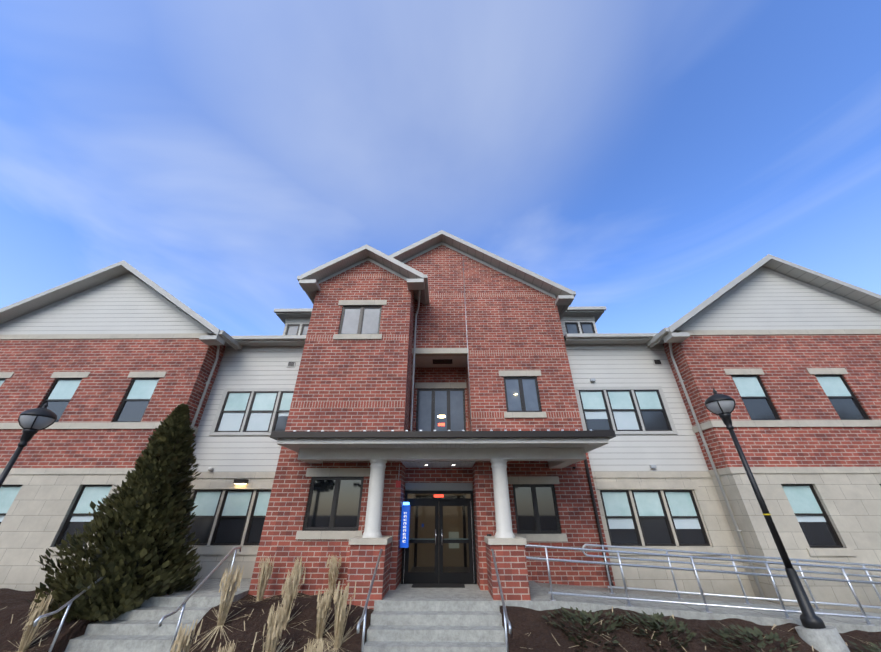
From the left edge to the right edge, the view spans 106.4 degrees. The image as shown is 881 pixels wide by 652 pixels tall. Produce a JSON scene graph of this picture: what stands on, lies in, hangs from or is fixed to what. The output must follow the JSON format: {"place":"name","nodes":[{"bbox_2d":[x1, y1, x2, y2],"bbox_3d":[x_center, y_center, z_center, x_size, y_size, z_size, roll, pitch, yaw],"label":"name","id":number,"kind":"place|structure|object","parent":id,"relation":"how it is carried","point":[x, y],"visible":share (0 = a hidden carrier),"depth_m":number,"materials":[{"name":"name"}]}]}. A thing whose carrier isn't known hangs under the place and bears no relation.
{"place":"outdoors","nodes":[
{"label":"outdoors","id":0,"kind":"place"},
{"bbox_2d":[0,588,880,651],"bbox_3d":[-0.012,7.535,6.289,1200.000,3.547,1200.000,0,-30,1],"label":"ground","id":1,"kind":"structure","parent":0,"point":[537,627],"depth_m":6.55,"materials":[{"name":"brown soil"}]},
{"bbox_2d":[0,402,56,486],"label":"lamp post","id":2,"kind":"object","parent":1,"relation":"on","point":[33,422],"visible":1,"depth_m":8.01,"materials":[{"name":"metal"}]},
{"bbox_2d":[28,403,201,622],"bbox_3d":[-7.338,4.471,8.636,3.101,4.975,3.252,0,-30,1],"label":"arborvitae","id":3,"kind":"object","parent":1,"relation":"on","point":[139,556],"visible":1,"depth_m":7.74,"materials":[{"name":"green plant"}]},
{"bbox_2d":[9,554,362,651],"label":"ornamental grasses","id":4,"kind":"object","parent":1,"relation":"on","point":[281,617],"visible":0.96,"depth_m":6.47,"materials":[{"name":"beige plant"}]},
{"bbox_2d":[65,579,880,651],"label":"steps and ramp","id":5,"kind":"structure","parent":1,"relation":"on","point":[437,617],"depth_m":7.06,"materials":[{"name":"concrete"}]},
{"bbox_2d":[0,230,880,612],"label":"building","id":6,"kind":"structure","parent":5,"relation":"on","point":[442,360],"depth_m":11.04,"materials":[{"name":"brick"}]},
{"bbox_2d":[400,502,409,547],"bbox_3d":[-0.982,5.540,9.210,0.220,1.080,0.266,0,-30,1],"label":"emergency phone","id":7,"kind":"object","parent":6,"relation":"attached to","point":[405,528],"visible":1,"depth_m":9.09,"materials":[{"name":"blue metal"}]},
{"bbox_2d":[401,491,476,583],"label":"entrance door","id":8,"kind":"structure","parent":6,"relation":"attached to","point":[440,548],"depth_m":9.36,"materials":[{"name":"black metal"}]},
{"bbox_2d":[205,359,741,535],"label":"wall fixtures","id":9,"kind":"object","parent":6,"relation":"attached to","point":[398,482],"depth_m":10.82,"materials":[{"name":"white"}]},
{"bbox_2d":[33,544,880,651],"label":"handrails","id":10,"kind":"object","parent":5,"relation":"on","point":[695,570],"visible":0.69,"depth_m":7.47,"materials":[{"name":"silver metal"}]},
{"bbox_2d":[541,606,880,651],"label":"juniper shrubs","id":11,"kind":"object","parent":1,"relation":"on","point":[657,617],"visible":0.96,"depth_m":6.46,"materials":[{"name":"green plant"}]},
{"bbox_2d":[704,388,849,651],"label":"lamp post","id":12,"kind":"object","parent":1,"relation":"on","point":[816,632],"visible":1,"depth_m":6.84,"materials":[{"name":"black metal"}]},
{"bbox_2d":[0,0,880,335],"label":"sky","id":13,"kind":"structure","parent":0,"point":[637,158],"materials":[{"name":"blue"}]},
{"bbox_2d":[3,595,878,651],"bbox_3d":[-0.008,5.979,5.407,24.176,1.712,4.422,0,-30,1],"label":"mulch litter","id":14,"kind":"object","parent":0,"point":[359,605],"visible":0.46,"depth_m":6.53,"materials":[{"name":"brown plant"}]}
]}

